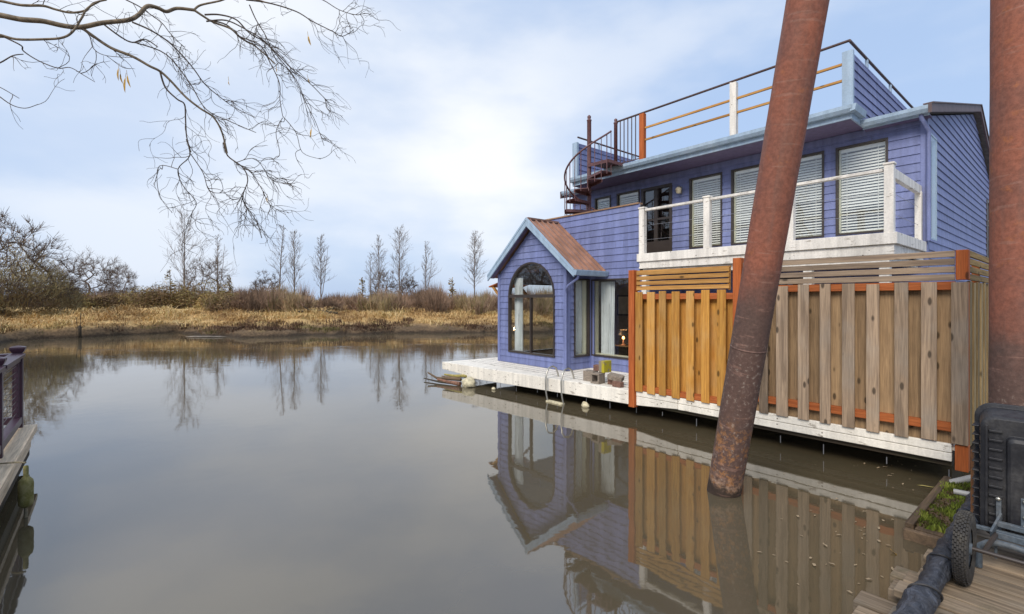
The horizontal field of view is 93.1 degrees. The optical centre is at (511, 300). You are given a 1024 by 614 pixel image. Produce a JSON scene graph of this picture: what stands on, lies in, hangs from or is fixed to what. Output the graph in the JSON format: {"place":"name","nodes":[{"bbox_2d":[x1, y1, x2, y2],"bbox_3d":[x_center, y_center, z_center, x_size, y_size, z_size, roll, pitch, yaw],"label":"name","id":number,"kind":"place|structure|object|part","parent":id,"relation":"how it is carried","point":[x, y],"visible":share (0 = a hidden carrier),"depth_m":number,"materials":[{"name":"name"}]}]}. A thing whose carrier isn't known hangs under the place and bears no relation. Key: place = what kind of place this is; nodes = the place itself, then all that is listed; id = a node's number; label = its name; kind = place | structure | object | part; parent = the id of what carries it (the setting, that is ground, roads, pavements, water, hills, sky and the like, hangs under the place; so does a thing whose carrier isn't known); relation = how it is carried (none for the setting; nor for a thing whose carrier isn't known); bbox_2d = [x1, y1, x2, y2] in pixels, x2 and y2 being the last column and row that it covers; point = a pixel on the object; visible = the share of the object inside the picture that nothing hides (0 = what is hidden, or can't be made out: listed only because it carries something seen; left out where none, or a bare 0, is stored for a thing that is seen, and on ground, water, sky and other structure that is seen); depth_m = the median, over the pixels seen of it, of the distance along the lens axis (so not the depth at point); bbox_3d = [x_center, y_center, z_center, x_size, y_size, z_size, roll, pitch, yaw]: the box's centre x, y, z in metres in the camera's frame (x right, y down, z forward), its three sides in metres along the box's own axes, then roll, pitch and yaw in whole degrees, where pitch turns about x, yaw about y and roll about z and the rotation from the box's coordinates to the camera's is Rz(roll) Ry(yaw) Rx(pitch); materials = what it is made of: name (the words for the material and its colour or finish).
{"place":"outdoors","nodes":[
{"label":"outdoors","id":0,"kind":"place"},
{"bbox_2d":[0,300,552,343],"bbox_3d":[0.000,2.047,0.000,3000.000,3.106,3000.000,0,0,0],"label":"ground","id":1,"kind":"structure","parent":0,"point":[71,331],"depth_m":28.69,"materials":[{"name":"brown plant"}]},
{"bbox_2d":[0,208,92,314],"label":"bushy tree","id":2,"kind":"object","parent":1,"relation":"on","point":[62,290],"visible":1,"depth_m":30.95,"materials":[{"name":"brown plant"}]},
{"bbox_2d":[37,244,137,296],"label":"bush","id":3,"kind":"object","parent":1,"relation":"on","point":[92,269],"visible":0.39,"depth_m":65.61,"materials":[{"name":"brown plant"}]},
{"bbox_2d":[70,292,132,309],"bbox_3d":[-31.044,0.067,36.871,4.162,1.517,3.055,0,0,0],"label":"bramble bush","id":4,"kind":"object","parent":1,"relation":"on","point":[105,302],"visible":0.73,"depth_m":36.35,"materials":[{"name":"brown plant"}]},
{"bbox_2d":[96,258,140,295],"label":"oak tree","id":5,"kind":"object","parent":1,"relation":"on","point":[117,274],"visible":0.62,"depth_m":65.50,"materials":[{"name":"brown plant"}]},
{"bbox_2d":[118,285,192,308],"bbox_3d":[-28.645,-0.276,39.195,5.653,2.029,3.990,0,0,0],"label":"bramble bush","id":6,"kind":"object","parent":1,"relation":"on","point":[143,296],"visible":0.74,"depth_m":38.52,"materials":[{"name":"brown plant"}]},
{"bbox_2d":[161,267,176,292],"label":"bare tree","id":7,"kind":"object","parent":1,"relation":"on","point":[167,279],"visible":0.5,"depth_m":49.98,"materials":[{"name":"green plant"}]},
{"bbox_2d":[143,279,230,306],"bbox_3d":[-26.632,-0.669,40.095,7.167,2.555,4.102,0,0,0],"label":"bramble bush","id":8,"kind":"object","parent":1,"relation":"on","point":[182,294],"visible":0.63,"depth_m":39.34,"materials":[{"name":"brown plant"}]},
{"bbox_2d":[158,209,216,287],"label":"poplar tree","id":9,"kind":"object","parent":1,"relation":"on","point":[184,258],"visible":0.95,"depth_m":51.99,"materials":[{"name":"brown plant"}]},
{"bbox_2d":[0,0,400,270],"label":"curly willow tree","id":10,"kind":"object","parent":1,"relation":"on","point":[105,23],"visible":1,"depth_m":6.10,"materials":[{"name":"brown plant"}]},
{"bbox_2d":[174,257,236,294],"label":"oak tree","id":11,"kind":"object","parent":1,"relation":"on","point":[207,269],"visible":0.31,"depth_m":59.59,"materials":[{"name":"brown plant"}]},
{"bbox_2d":[187,336,227,336],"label":"mud bank","id":12,"kind":"structure","parent":1,"relation":"on","point":[207,336],"depth_m":26.11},
{"bbox_2d":[204,234,239,289],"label":"poplar tree","id":13,"kind":"object","parent":1,"relation":"on","point":[217,255],"visible":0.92,"depth_m":59.98,"materials":[{"name":"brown plant"}]},
{"bbox_2d":[190,291,254,311],"bbox_3d":[-22.661,0.036,37.870,5.574,1.709,3.646,0,0,20],"label":"bramble bush","id":14,"kind":"object","parent":1,"relation":"on","point":[216,296],"visible":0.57,"depth_m":37.04,"materials":[{"name":"brown plant"}]},
{"bbox_2d":[224,274,232,292],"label":"fir tree","id":15,"kind":"object","parent":1,"relation":"on","point":[230,287],"visible":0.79,"depth_m":49.94,"materials":[{"name":"green plant"}]},
{"bbox_2d":[249,271,280,291],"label":"oak tree","id":16,"kind":"object","parent":1,"relation":"on","point":[265,281],"visible":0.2,"depth_m":51.81,"materials":[{"name":"brown plant"}]},
{"bbox_2d":[0,302,552,332],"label":"grass","id":17,"kind":"structure","parent":1,"relation":"on","point":[23,317],"depth_m":31.82,"materials":[{"name":"plant"}]},
{"bbox_2d":[0,317,552,333],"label":"weeds","id":18,"kind":"object","parent":1,"relation":"on","point":[245,325],"visible":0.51,"depth_m":28.78,"materials":[{"name":"brown plant"}]},
{"bbox_2d":[264,224,290,288],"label":"poplar tree","id":19,"kind":"object","parent":1,"relation":"on","point":[281,265],"visible":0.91,"depth_m":49.95,"materials":[{"name":"brown plant"}]},
{"bbox_2d":[24,281,552,315],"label":"thicket","id":20,"kind":"object","parent":1,"relation":"on","point":[428,300],"visible":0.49,"depth_m":37.30,"materials":[{"name":"brown plant"}]},
{"bbox_2d":[284,229,308,292],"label":"poplar tree","id":21,"kind":"object","parent":1,"relation":"on","point":[293,264],"visible":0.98,"depth_m":49.97,"materials":[{"name":"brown plant"}]},
{"bbox_2d":[298,307,337,313],"bbox_3d":[-13.851,0.721,34.503,3.032,0.573,0.487,0,0,1],"label":"fallen log","id":22,"kind":"object","parent":1,"relation":"on","point":[320,310],"visible":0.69,"depth_m":34.36,"materials":[{"name":"brown wood"}]},
{"bbox_2d":[310,233,336,298],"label":"poplar tree","id":23,"kind":"object","parent":1,"relation":"on","point":[320,258],"visible":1,"depth_m":51.96,"materials":[{"name":"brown plant"}]},
{"bbox_2d":[357,277,365,295],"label":"fir tree","id":24,"kind":"object","parent":1,"relation":"on","point":[363,281],"visible":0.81,"depth_m":47.99,"materials":[{"name":"green plant"}]},
{"bbox_2d":[365,254,374,288],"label":"poplar tree","id":25,"kind":"object","parent":1,"relation":"on","point":[370,282],"visible":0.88,"depth_m":61.99,"materials":[{"name":"grey plant"}]},
{"bbox_2d":[367,234,388,292],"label":"poplar tree","id":26,"kind":"object","parent":1,"relation":"on","point":[376,263],"visible":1,"depth_m":53.96,"materials":[{"name":"brown plant"}]},
{"bbox_2d":[366,269,398,296],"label":"oak tree","id":27,"kind":"object","parent":1,"relation":"on","point":[392,286],"visible":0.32,"depth_m":57.55,"materials":[{"name":"brown plant"}]},
{"bbox_2d":[389,224,418,293],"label":"poplar tree","id":28,"kind":"object","parent":1,"relation":"on","point":[401,257],"visible":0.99,"depth_m":53.95,"materials":[{"name":"grey plant"}]},
{"bbox_2d":[397,271,417,295],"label":"oak tree","id":29,"kind":"object","parent":1,"relation":"on","point":[407,285],"visible":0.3,"depth_m":57.71,"materials":[{"name":"brown plant"}]},
{"bbox_2d":[420,241,439,290],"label":"poplar tree","id":30,"kind":"object","parent":1,"relation":"on","point":[431,273],"visible":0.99,"depth_m":53.98,"materials":[{"name":"grey plant"}]},
{"bbox_2d":[448,277,455,296],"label":"fir tree","id":31,"kind":"object","parent":1,"relation":"on","point":[452,287],"visible":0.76,"depth_m":47.96,"materials":[{"name":"green plant"}]},
{"bbox_2d":[461,231,487,295],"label":"poplar tree","id":32,"kind":"object","parent":1,"relation":"on","point":[475,263],"visible":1,"depth_m":51.90,"materials":[{"name":"grey plant"}]},
{"bbox_2d":[0,332,972,613],"bbox_3d":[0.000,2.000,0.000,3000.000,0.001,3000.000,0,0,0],"label":"water","id":33,"kind":"structure","parent":0,"point":[296,474],"depth_m":4.94,"materials":[{"name":"grey liquid"}]},
{"bbox_2d":[0,424,36,511],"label":"neighbour dock","id":34,"kind":"object","parent":33,"relation":"on","point":[17,447],"visible":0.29,"depth_m":4.91,"materials":[{"name":"grey wood"}]},
{"bbox_2d":[0,346,26,458],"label":"deck railing","id":35,"kind":"object","parent":34,"relation":"on","point":[14,359],"visible":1,"depth_m":5.66,"materials":[{"name":"paint"}]},
{"bbox_2d":[0,461,33,517],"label":"boat fender","id":36,"kind":"object","parent":35,"relation":"hanging from","point":[25,486],"visible":0.98,"depth_m":4.45,"materials":[{"name":"plastic"}]},
{"bbox_2d":[76,313,81,337],"bbox_3d":[-22.907,1.374,25.600,0.328,1.352,0.162,0,0,0],"label":"mooring stump","id":37,"kind":"object","parent":33,"relation":"on","point":[79,331],"visible":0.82,"depth_m":25.57,"materials":[{"name":"brown wood"}]},
{"bbox_2d":[424,378,447,383],"bbox_3d":[-1.729,1.960,11.692,1.228,0.058,0.101,0,0,38],"label":"driftwood stick","id":38,"kind":"object","parent":33,"relation":"on","point":[435,380],"visible":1,"depth_m":11.74,"materials":[{"name":"brown wood"}]},
{"bbox_2d":[428,372,461,380],"bbox_3d":[-1.694,1.870,11.813,1.182,0.119,0.168,0,0,38],"label":"driftwood stick","id":39,"kind":"object","parent":33,"relation":"on","point":[449,378],"visible":0.98,"depth_m":11.66,"materials":[{"name":"brown wood"}]},
{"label":"driftwood stick","id":40,"kind":"object","parent":39,"relation":"on","visible":0},
{"bbox_2d":[444,374,466,377],"bbox_3d":[-1.355,1.810,11.712,0.783,0.107,0.105,0,0,34],"label":"driftwood stick","id":41,"kind":"object","parent":40,"relation":"on","point":[460,375],"visible":0.78,"depth_m":11.62,"materials":[{"name":"yellow wood"}]},
{"bbox_2d":[437,378,461,385],"bbox_3d":[-1.512,1.948,11.520,0.772,0.110,0.104,0,0,36],"label":"driftwood stick","id":42,"kind":"object","parent":33,"relation":"on","point":[457,383],"visible":1,"depth_m":11.39,"materials":[{"name":"red wood"}]},
{"bbox_2d":[462,377,475,387],"bbox_3d":[-0.999,1.929,11.183,0.284,0.320,0.340,0,0,-40],"label":"foam lump","id":43,"kind":"object","parent":33,"relation":"on","point":[468,382],"visible":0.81,"depth_m":11.09,"materials":[{"name":"beige plastic"}]},
{"bbox_2d":[581,401,588,407],"bbox_3d":[1.372,1.971,9.080,0.154,0.142,0.146,0,0,7],"label":"foam lump","id":44,"kind":"object","parent":33,"relation":"on","point":[584,404],"visible":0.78,"depth_m":9.03,"materials":[{"name":"beige plastic"}]},
{"bbox_2d":[442,357,973,476],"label":"float deck","id":45,"kind":"structure","parent":33,"relation":"on","point":[530,376],"depth_m":7.50,"materials":[{"name":"white paint"}]},
{"bbox_2d":[545,365,574,404],"bbox_3d":[0.963,1.855,9.558,0.464,1.093,0.534,0,0,-40],"label":"swim ladder","id":46,"kind":"object","parent":45,"relation":"hanging from","point":[556,402],"visible":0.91,"depth_m":9.49,"materials":[{"name":"metal"}]},
{"bbox_2d":[583,370,597,380],"bbox_3d":[1.520,1.457,9.371,0.220,0.190,0.190,0,0,42],"label":"concrete block","id":47,"kind":"object","parent":45,"relation":"on","point":[586,375],"depth_m":9.32,"materials":[{"name":"grey concrete"}]},
{"bbox_2d":[593,364,598,370],"bbox_3d":[1.676,1.306,9.371,0.170,0.110,0.130,0,0,38],"label":"concrete block","id":48,"kind":"object","parent":47,"relation":"on","point":[595,367],"depth_m":9.34,"materials":[{"name":"concrete"}]},
{"bbox_2d":[591,372,604,383],"bbox_3d":[1.607,1.457,9.081,0.200,0.190,0.190,0,0,-45],"label":"concrete block","id":49,"kind":"object","parent":45,"relation":"on","point":[597,377],"depth_m":9.05,"materials":[{"name":"grey concrete"}]},
{"bbox_2d":[599,360,610,372],"bbox_3d":[1.755,1.246,9.137,0.220,0.220,0.130,0,0,-40],"label":"concrete block","id":50,"kind":"object","parent":49,"relation":"on","point":[604,366],"depth_m":9.08,"materials":[{"name":"yellow concrete"}]},
{"bbox_2d":[612,381,623,387],"bbox_3d":[1.898,1.504,8.684,0.100,0.095,0.190,0,0,-36],"label":"concrete block","id":51,"kind":"object","parent":45,"relation":"on","point":[619,384],"depth_m":8.63,"materials":[{"name":"concrete"}]},
{"bbox_2d":[628,258,743,407],"bbox_3d":[2.658,0.610,7.598,0.145,2.420,1.915,0,0,-40],"label":"cedar fence","id":52,"kind":"object","parent":45,"relation":"on","point":[678,344],"visible":0.81,"depth_m":7.60,"materials":[{"name":"orange wood"}]},
{"bbox_2d":[487,39,988,372],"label":"floating house","id":53,"kind":"structure","parent":45,"relation":"on","point":[883,170],"depth_m":10.36,"materials":[{"name":"blue wood"}]},
{"bbox_2d":[515,277,523,350],"bbox_3d":[0.176,0.400,12.027,0.052,1.960,0.360,0,0,-40],"label":"curtain","id":54,"kind":"object","parent":53,"relation":"hanging from","point":[519,342],"visible":0.86,"depth_m":12.01,"materials":[{"name":"fabric"}]},
{"bbox_2d":[508,262,554,357],"bbox_3d":[0.457,0.193,11.532,0.085,2.195,1.630,0,0,-40],"label":"arched window","id":55,"kind":"structure","parent":53,"relation":"in","point":[510,296],"depth_m":11.53,"materials":[{"name":"brown metal"}]},
{"bbox_2d":[514,283,552,351],"bbox_3d":[1.128,0.475,13.681,3.200,1.850,0.080,0,0,-40],"label":"window","id":56,"kind":"structure","parent":53,"relation":"in","point":[514,283],"depth_m":13.29,"materials":[{"name":"brown metal"}]},
{"bbox_2d":[576,280,581,353],"bbox_3d":[1.457,0.425,10.999,0.390,1.910,0.052,0,0,-40],"label":"curtain","id":57,"kind":"object","parent":53,"relation":"hanging from","point":[578,317],"visible":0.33,"depth_m":11.04,"materials":[{"name":"fabric"}]},
{"bbox_2d":[574,278,589,357],"bbox_3d":[1.527,0.395,10.998,0.515,1.760,0.190,0,0,-40],"label":"window","id":58,"kind":"structure","parent":53,"relation":"in","point":[586,283],"depth_m":11.10,"materials":[{"name":"brown metal"}]},
{"bbox_2d":[564,115,624,214],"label":"spiral staircase","id":59,"kind":"structure","parent":53,"relation":"on","point":[606,163],"depth_m":11.58,"materials":[{"name":"brown metal"}]},
{"bbox_2d":[595,195,610,209],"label":"window","id":60,"kind":"structure","parent":53,"relation":"in","point":[598,203],"depth_m":13.38,"materials":[{"name":"brown metal"}]},
{"bbox_2d":[601,280,615,354],"bbox_3d":[2.164,0.475,10.925,0.052,1.850,0.440,0,0,-40],"label":"curtain","id":61,"kind":"object","parent":53,"relation":"hanging from","point":[608,317],"visible":0.89,"depth_m":10.90,"materials":[{"name":"fabric"}]},
{"bbox_2d":[591,278,627,359],"bbox_3d":[2.232,0.397,10.774,0.190,1.745,1.070,0,0,-40],"label":"window","id":62,"kind":"structure","parent":53,"relation":"in","point":[596,281],"depth_m":11.13,"materials":[{"name":"brown metal"}]},
{"bbox_2d":[615,344,627,355],"bbox_3d":[2.772,1.345,12.526,0.495,0.370,0.840,0,0,-40],"label":"cabinet","id":63,"kind":"object","parent":53,"relation":"in","point":[621,350],"visible":0.23,"depth_m":12.19,"materials":[{"name":"brown wood"}]},
{"bbox_3d":[2.718,1.350,12.220,0.020,0.260,0.360,0,0,-40],"label":"door","id":64,"kind":"part","parent":63,"relation":"part of","materials":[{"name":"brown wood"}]},
{"bbox_2d":[618,330,627,345],"bbox_3d":[2.851,0.960,12.397,0.280,0.400,0.280,0,0,-40],"label":"table lamp","id":65,"kind":"object","parent":63,"relation":"on","point":[623,333],"visible":0.98,"depth_m":12.32,"materials":[{"name":"orange"}]},
{"bbox_2d":[617,295,627,315],"bbox_3d":[3.308,0.150,13.983,0.055,0.600,0.650,0,0,-40],"label":"picture frame","id":66,"kind":"object","parent":53,"relation":"attached to","point":[622,305],"visible":0.64,"depth_m":14.06,"materials":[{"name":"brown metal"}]},
{"bbox_2d":[617,189,639,205],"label":"window","id":67,"kind":"structure","parent":53,"relation":"in","point":[620,201],"depth_m":12.72,"materials":[{"name":"brown metal"}]},
{"bbox_2d":[641,183,671,252],"bbox_3d":[3.587,-1.890,11.998,0.080,1.860,0.875,0,0,-40],"label":"door","id":68,"kind":"structure","parent":53,"relation":"in","point":[665,245],"depth_m":11.98,"materials":[{"name":"black wood"}]},
{"bbox_2d":[675,186,681,193],"bbox_3d":[3.926,-2.609,11.418,0.167,0.198,0.150,0,0,-40],"label":"wall lantern","id":69,"kind":"object","parent":53,"relation":"attached to","point":[678,189],"depth_m":11.37,"materials":[{"name":"glass"}]},
{"bbox_2d":[689,172,722,248],"bbox_3d":[4.449,-2.015,11.052,0.190,1.630,0.785,0,0,-40],"label":"window","id":70,"kind":"structure","parent":53,"relation":"in","point":[692,181],"depth_m":11.16,"materials":[{"name":"brown metal"}]},
{"bbox_2d":[731,164,758,244],"bbox_3d":[5.089,-2.015,10.285,0.190,1.630,0.808,0,0,-40],"label":"window","id":71,"kind":"structure","parent":53,"relation":"in","point":[734,175],"depth_m":10.47,"materials":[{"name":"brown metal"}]},
{"bbox_2d":[796,151,823,238],"bbox_3d":[5.714,-2.015,9.535,0.190,1.630,0.802,0,0,-40],"label":"window","id":72,"kind":"structure","parent":53,"relation":"in","point":[813,235],"depth_m":9.42,"materials":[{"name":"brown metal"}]},
{"bbox_2d":[836,137,887,235],"bbox_3d":[6.347,-2.015,8.778,0.190,1.630,0.788,0,0,-40],"label":"window","id":73,"kind":"structure","parent":53,"relation":"in","point":[883,141],"depth_m":8.81,"materials":[{"name":"brown metal"}]},
{"bbox_2d":[931,133,936,240],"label":"window","id":74,"kind":"structure","parent":53,"relation":"in","point":[933,139],"depth_m":8.38,"materials":[{"name":"glass"}]},
{"bbox_2d":[986,199,988,257],"bbox_3d":[12.472,-1.785,12.729,0.600,1.630,0.080,0,0,-40],"label":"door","id":75,"kind":"structure","parent":53,"relation":"in","point":[987,204],"depth_m":12.52,"materials":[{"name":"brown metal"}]},
{"bbox_2d":[756,249,988,472],"bbox_3d":[5.282,0.635,7.006,3.375,2.330,2.333,0,0,-40],"label":"weathered fence","id":76,"kind":"object","parent":45,"relation":"on","point":[905,359],"visible":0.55,"depth_m":5.64,"materials":[{"name":"orange wood"}]},
{"bbox_3d":[1.899,1.502,8.932,0.170,0.100,0.220,0,0,-44],"label":"concrete block","id":77,"kind":"object","parent":45,"relation":"on","visible":0},
{"bbox_2d":[607,372,624,381],"bbox_3d":[1.897,1.408,8.853,0.270,0.090,0.180,11,14,30],"label":"concrete block","id":78,"kind":"object","parent":77,"relation":"on","point":[614,376],"depth_m":8.80,"materials":[{"name":"grey concrete"}]},
{"bbox_2d":[707,0,829,497],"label":"leaning pile","id":79,"kind":"object","parent":33,"relation":"in","point":[799,47],"visible":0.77,"depth_m":4.39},
{"bbox_2d":[903,476,970,547],"bbox_3d":[4.120,1.971,4.423,1.750,0.259,0.530,0,0,-40],"label":"planter box","id":80,"kind":"object","parent":33,"relation":"in","point":[928,521],"visible":0.44,"depth_m":4.27,"materials":[{"name":"brown wood"}]},
{"bbox_2d":[949,475,970,483],"bbox_3d":[4.855,1.818,4.886,0.724,0.264,0.106,0,0,35],"label":"grey pipe","id":81,"kind":"object","parent":80,"relation":"on","point":[967,478],"visible":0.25,"depth_m":5.01,"materials":[{"name":"grey plastic"}]},
{"bbox_2d":[852,529,1023,613],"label":"wooden dock","id":82,"kind":"object","parent":33,"relation":"on","point":[996,586],"visible":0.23,"depth_m":2.60,"materials":[{"name":"brown wood"}]},
{"bbox_2d":[891,491,980,613],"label":"wrapped bumper log","id":83,"kind":"object","parent":82,"relation":"on","point":[922,594],"visible":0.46,"depth_m":2.50,"materials":[{"name":"black plastic"}]},
{"bbox_2d":[953,489,969,495],"bbox_3d":[4.136,1.735,4.286,0.048,0.056,0.342,0,0,-43],"label":"short pipe","id":84,"kind":"object","parent":82,"relation":"attached to","point":[960,492],"visible":0.4,"depth_m":4.37,"materials":[{"name":"grey plastic"}]},
{"bbox_2d":[971,450,973,511],"bbox_3d":[3.007,1.264,3.166,0.030,0.567,0.013,0,0,-40],"label":"rusty stake","id":85,"kind":"object","parent":82,"relation":"on","point":[972,480],"visible":0.36,"depth_m":3.16,"materials":[{"name":"metal"}]},
{"bbox_2d":[951,403,1023,586],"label":"yard cart","id":86,"kind":"object","parent":82,"relation":"on","point":[998,475],"visible":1,"depth_m":2.84,"materials":[{"name":"black plastic"}]},
{"bbox_2d":[988,0,1023,405],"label":"upright pile","id":87,"kind":"object","parent":33,"relation":"in","point":[1006,260],"visible":0.66,"depth_m":3.92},
{"bbox_2d":[0,0,989,299],"label":"sky","id":88,"kind":"structure","parent":0,"point":[468,116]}
]}

